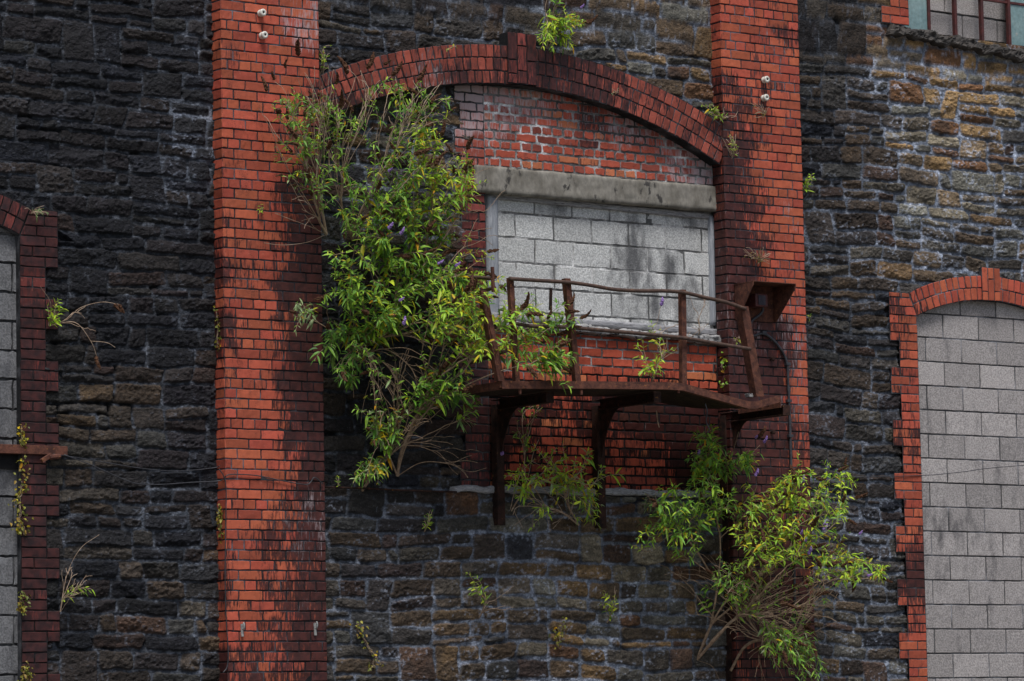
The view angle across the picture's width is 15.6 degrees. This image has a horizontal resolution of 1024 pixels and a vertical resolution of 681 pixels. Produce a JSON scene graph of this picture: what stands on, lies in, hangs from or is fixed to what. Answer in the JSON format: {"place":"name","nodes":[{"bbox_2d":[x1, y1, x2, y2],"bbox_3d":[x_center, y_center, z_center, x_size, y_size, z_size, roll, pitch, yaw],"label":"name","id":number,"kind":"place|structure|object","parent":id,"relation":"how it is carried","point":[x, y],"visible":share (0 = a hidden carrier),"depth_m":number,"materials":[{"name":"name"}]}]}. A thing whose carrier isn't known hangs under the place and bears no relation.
{"place":"outdoors","nodes":[
{"label":"outdoors","id":0,"kind":"place"},
{"bbox_3d":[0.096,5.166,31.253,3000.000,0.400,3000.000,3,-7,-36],"label":"ground","id":1,"kind":"structure","parent":0,"visible":0},
{"bbox_2d":[0,0,1023,680],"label":"factory building","id":2,"kind":"structure","parent":1,"relation":"on","point":[142,164],"depth_m":31.80,"materials":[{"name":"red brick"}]},
{"bbox_2d":[8,455,33,535],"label":"creeping weed","id":3,"kind":"object","parent":2,"relation":"attached to","point":[22,529],"visible":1,"depth_m":28.82,"materials":[{"name":"green plant"}]},
{"bbox_2d":[16,591,30,615],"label":"creeping weed","id":4,"kind":"object","parent":2,"relation":"attached to","point":[22,610],"visible":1,"depth_m":28.74,"materials":[{"name":"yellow plant"}]},
{"bbox_2d":[17,423,29,447],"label":"creeping weed","id":5,"kind":"object","parent":2,"relation":"on","point":[21,441],"visible":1,"depth_m":28.86,"materials":[{"name":"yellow plant"}]},
{"bbox_2d":[17,661,34,680],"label":"creeping weed","id":6,"kind":"object","parent":2,"relation":"attached to","point":[25,674],"visible":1,"depth_m":28.68,"materials":[{"name":"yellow plant"}]},
{"bbox_2d":[24,206,48,219],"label":"seedling","id":7,"kind":"object","parent":2,"relation":"on","point":[36,211],"visible":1,"depth_m":29.09,"materials":[{"name":"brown plant"}]},
{"bbox_2d":[40,453,60,462],"bbox_3d":[-3.579,0.911,28.962,0.176,0.079,0.044,4,-8,-41],"label":"beam clamp","id":8,"kind":"object","parent":2,"relation":"attached to","point":[50,456],"visible":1,"depth_m":28.95,"materials":[{"name":"metal"}]},
{"bbox_2d":[60,536,96,611],"bbox_3d":[-3.371,1.808,28.996,0.300,0.600,0.162,3,-7,-36],"label":"seedling","id":9,"kind":"object","parent":2,"relation":"attached to","point":[69,592],"visible":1,"depth_m":28.94,"materials":[{"name":"green plant"}]},
{"bbox_2d":[42,289,124,368],"bbox_3d":[-3.367,-0.089,29.194,0.710,0.635,0.191,3,-7,-36],"label":"seedling","id":10,"kind":"object","parent":2,"relation":"attached to","point":[54,318],"visible":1,"depth_m":29.14,"materials":[{"name":"green plant"}]},
{"bbox_2d":[61,455,219,471],"bbox_3d":[-2.961,0.969,29.443,1.502,0.109,0.051,3,-7,-35],"label":"wire","id":11,"kind":"object","parent":2,"relation":"attached to","point":[141,468],"visible":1,"depth_m":29.48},
{"bbox_2d":[64,454,322,484],"bbox_3d":[-2.518,1.047,29.708,2.349,0.222,0.102,3,-7,-32],"label":"wire","id":12,"kind":"object","parent":2,"relation":"attached to","point":[195,482],"visible":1,"depth_m":29.75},
{"bbox_2d":[213,305,221,350],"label":"creeping weed","id":13,"kind":"object","parent":2,"relation":"attached to","point":[217,337],"visible":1,"depth_m":30.00,"materials":[{"name":"green plant"}]},
{"bbox_2d":[216,504,223,543],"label":"creeping weed","id":14,"kind":"object","parent":2,"relation":"attached to","point":[219,513],"visible":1,"depth_m":29.83,"materials":[{"name":"green plant"}]},
{"bbox_2d":[219,469,228,672],"bbox_3d":[-2.292,1.832,29.710,0.075,1.625,0.014,3,-7,-36],"label":"wire","id":15,"kind":"object","parent":2,"relation":"attached to","point":[225,571],"visible":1,"depth_m":29.71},
{"bbox_2d":[240,622,244,636],"bbox_3d":[-2.145,2.303,29.753,0.024,0.114,0.057,3,-7,-36],"label":"wall hook","id":16,"kind":"object","parent":2,"relation":"attached to","point":[242,629],"depth_m":29.75,"materials":[{"name":"metal"}]},
{"bbox_2d":[257,9,266,16],"bbox_3d":[-2.038,-2.668,30.409,0.062,0.062,0.062,3,-7,-36],"label":"insulator","id":17,"kind":"object","parent":2,"relation":"attached to","point":[261,12],"visible":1,"depth_m":30.39,"materials":[{"name":"ceramic"}]},
{"bbox_2d":[259,31,267,38],"bbox_3d":[-2.025,-2.485,30.397,0.062,0.062,0.062,3,-7,-36],"label":"insulator","id":18,"kind":"object","parent":2,"relation":"attached to","point":[263,35],"visible":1,"depth_m":30.38,"materials":[{"name":"ceramic"}]},
{"bbox_2d":[314,621,317,635],"bbox_3d":[-1.584,2.325,30.159,0.023,0.114,0.057,3,-7,-36],"label":"wall hook","id":19,"kind":"object","parent":2,"relation":"attached to","point":[315,627],"depth_m":30.15,"materials":[{"name":"metal"}]},
{"bbox_2d":[319,45,330,74],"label":"seedling","id":20,"kind":"object","parent":2,"relation":"attached to","point":[323,59],"visible":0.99,"depth_m":30.84,"materials":[{"name":"green plant"}]},
{"bbox_2d":[259,38,452,244],"bbox_3d":[-1.311,-1.582,30.599,2.027,1.706,0.720,3,-7,-36],"label":"buddleia bush","id":21,"kind":"object","parent":2,"relation":"attached to","point":[308,140],"visible":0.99,"depth_m":30.57,"materials":[{"name":"green plant"}]},
{"bbox_2d":[349,621,383,670],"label":"creeping weed","id":22,"kind":"object","parent":2,"relation":"attached to","point":[367,643],"visible":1,"depth_m":30.58,"materials":[{"name":"green plant"}]},
{"bbox_2d":[325,486,456,492],"bbox_3d":[-0.994,1.232,30.854,1.308,0.027,0.018,3,-7,-36],"label":"ledge","id":23,"kind":"object","parent":2,"relation":"attached to","point":[368,488],"visible":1,"depth_m":30.84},
{"bbox_2d":[289,87,503,422],"bbox_3d":[-0.935,-0.713,30.761,2.380,2.784,0.735,3,-7,-36],"label":"buddleia bush","id":24,"kind":"object","parent":2,"relation":"attached to","point":[385,320],"visible":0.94,"depth_m":30.73,"materials":[{"name":"green plant"}]},
{"bbox_2d":[422,510,433,531],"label":"seedling","id":25,"kind":"object","parent":2,"relation":"attached to","point":[428,524],"visible":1,"depth_m":31.02,"materials":[{"name":"green plant"}]},
{"bbox_2d":[349,262,590,490],"bbox_3d":[-0.433,0.284,30.703,1.953,1.910,1.232,3,-7,-36],"label":"buddleia bush","id":26,"kind":"object","parent":2,"relation":"attached to","point":[380,467],"visible":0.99,"depth_m":30.69,"materials":[{"name":"green plant"}]},
{"bbox_2d":[466,572,513,617],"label":"seedling","id":27,"kind":"object","parent":2,"relation":"attached to","point":[485,598],"visible":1,"depth_m":31.20,"materials":[{"name":"green plant"}]},
{"bbox_2d":[512,405,541,476],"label":"climbing shoot","id":28,"kind":"object","parent":2,"relation":"attached to","point":[526,440],"visible":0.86,"depth_m":31.70,"materials":[{"name":"green plant"}]},
{"bbox_2d":[548,617,570,648],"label":"creeping weed","id":29,"kind":"object","parent":2,"relation":"attached to","point":[558,634],"visible":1,"depth_m":31.74,"materials":[{"name":"green plant"}]},
{"bbox_2d":[500,440,625,531],"bbox_3d":[0.460,1.236,31.688,1.416,0.800,0.496,3,-7,-36],"label":"buddleia bush","id":30,"kind":"object","parent":2,"relation":"attached to","point":[527,487],"visible":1,"depth_m":31.65,"materials":[{"name":"green plant"}]},
{"bbox_2d":[535,0,597,54],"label":"buddleia bush","id":31,"kind":"object","parent":2,"relation":"on","point":[561,24],"visible":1,"depth_m":32.14,"materials":[{"name":"green plant"}]},
{"bbox_2d":[485,194,716,335],"bbox_3d":[0.790,-0.649,32.538,2.542,1.124,0.142,3,-7,-36],"label":"window frame","id":32,"kind":"structure","parent":2,"relation":"in","point":[492,213],"depth_m":32.48,"materials":[{"name":"white concrete"}]},
{"bbox_2d":[600,588,617,622],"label":"seedling","id":33,"kind":"object","parent":2,"relation":"attached to","point":[609,610],"visible":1,"depth_m":32.01,"materials":[{"name":"green plant"}]},
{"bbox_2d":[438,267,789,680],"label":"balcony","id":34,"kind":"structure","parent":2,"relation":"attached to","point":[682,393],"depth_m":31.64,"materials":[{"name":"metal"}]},
{"bbox_2d":[632,323,702,381],"bbox_3d":[1.242,0.098,31.731,0.763,0.524,0.414,3,-7,-36],"label":"seedling","id":35,"kind":"object","parent":34,"relation":"on","point":[653,371],"visible":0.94,"depth_m":31.63,"materials":[{"name":"green plant"}]},
{"bbox_2d":[705,403,709,432],"bbox_3d":[1.668,0.664,31.887,0.031,0.254,0.061,-3,-6,19],"label":"cable end","id":36,"kind":"object","parent":34,"relation":"hanging from","point":[706,417],"visible":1,"depth_m":31.87,"materials":[{"name":"black rubber"}]},
{"bbox_2d":[744,393,752,397],"bbox_3d":[2.042,0.474,32.153,0.067,0.036,0.063,3,-7,-36],"label":"rubble lump","id":37,"kind":"object","parent":34,"relation":"on","point":[749,395],"visible":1,"depth_m":32.13,"materials":[{"name":"grey stone"}]},
{"bbox_2d":[642,493,669,524],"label":"seedling","id":38,"kind":"object","parent":2,"relation":"attached to","point":[645,502],"visible":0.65,"depth_m":32.34,"materials":[{"name":"green plant"}]},
{"bbox_2d":[649,297,663,332],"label":"seedling","id":39,"kind":"object","parent":2,"relation":"on","point":[661,304],"visible":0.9,"depth_m":32.64,"materials":[{"name":"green plant"}]},
{"bbox_2d":[690,294,707,334],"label":"seedling","id":40,"kind":"object","parent":2,"relation":"on","point":[699,316],"visible":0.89,"depth_m":32.90,"materials":[{"name":"green plant"}]},
{"bbox_2d":[700,102,737,120],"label":"seedling","id":41,"kind":"object","parent":2,"relation":"attached to","point":[717,114],"visible":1,"depth_m":33.13,"materials":[{"name":"green plant"}]},
{"bbox_2d":[719,351,727,389],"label":"creeping weed","id":42,"kind":"object","parent":2,"relation":"attached to","point":[722,362],"visible":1,"depth_m":33.02,"materials":[{"name":"green plant"}]},
{"bbox_2d":[684,424,767,485],"bbox_3d":[1.866,1.010,32.602,0.588,0.578,0.937,-4,-7,25],"label":"buddleia bush","id":43,"kind":"object","parent":2,"relation":"attached to","point":[745,459],"visible":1,"depth_m":32.55,"materials":[{"name":"green plant"}]},
{"bbox_2d":[722,134,738,158],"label":"seedling","id":44,"kind":"object","parent":2,"relation":"attached to","point":[734,149],"visible":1,"depth_m":33.17,"materials":[{"name":"green plant"}]},
{"bbox_2d":[734,337,740,344],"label":"creeping weed","id":45,"kind":"object","parent":2,"relation":"attached to","point":[738,339],"visible":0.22,"depth_m":33.01,"materials":[{"name":"green plant"}]},
{"bbox_2d":[743,247,770,263],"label":"seedling","id":46,"kind":"object","parent":2,"relation":"attached to","point":[756,258],"visible":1,"depth_m":33.24,"materials":[{"name":"brown plant"}]},
{"bbox_2d":[750,103,768,117],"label":"seedling","id":47,"kind":"object","parent":2,"relation":"attached to","point":[764,112],"visible":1,"depth_m":33.44,"materials":[{"name":"brown plant"}]},
{"bbox_2d":[631,453,892,680],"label":"buddleia bush","id":48,"kind":"object","parent":2,"relation":"attached to","point":[747,578],"visible":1,"depth_m":32.51,"materials":[{"name":"green plant"}]},
{"bbox_2d":[760,94,768,100],"bbox_3d":[2.268,-2.176,33.487,0.062,0.062,0.062,3,-7,-36],"label":"insulator","id":49,"kind":"object","parent":2,"relation":"attached to","point":[764,97],"visible":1,"depth_m":33.47,"materials":[{"name":"ceramic"}]},
{"bbox_2d":[734,280,795,322],"bbox_3d":[2.237,-0.343,33.097,0.492,0.320,0.298,3,-7,-36],"label":"lamp hood","id":50,"kind":"object","parent":2,"relation":"attached to","point":[770,298],"visible":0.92,"depth_m":33.20,"materials":[{"name":"metal"}]},
{"bbox_2d":[761,76,769,82],"bbox_3d":[2.275,-2.341,33.512,0.062,0.062,0.062,3,-7,-36],"label":"insulator","id":51,"kind":"object","parent":2,"relation":"attached to","point":[765,79],"visible":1,"depth_m":33.49,"materials":[{"name":"ceramic"}]},
{"bbox_2d":[751,308,795,617],"bbox_3d":[2.318,1.069,33.130,0.490,2.786,0.072,3,-7,-36],"label":"conduit","id":52,"kind":"object","parent":2,"relation":"attached to","point":[787,364],"visible":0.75,"depth_m":33.28,"materials":[{"name":"black metal"}]},
{"bbox_2d":[803,173,815,192],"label":"seedling","id":53,"kind":"object","parent":2,"relation":"attached to","point":[806,185],"visible":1,"depth_m":33.82,"materials":[{"name":"green plant"}]},
{"bbox_2d":[862,465,1023,476],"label":"wire","id":54,"kind":"object","parent":2,"relation":"attached to","point":[940,474],"visible":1,"depth_m":34.47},
{"bbox_2d":[904,0,1023,45],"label":"window","id":55,"kind":"structure","parent":2,"relation":"in","point":[919,10],"depth_m":35.52,"materials":[{"name":"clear glass"}]}
]}

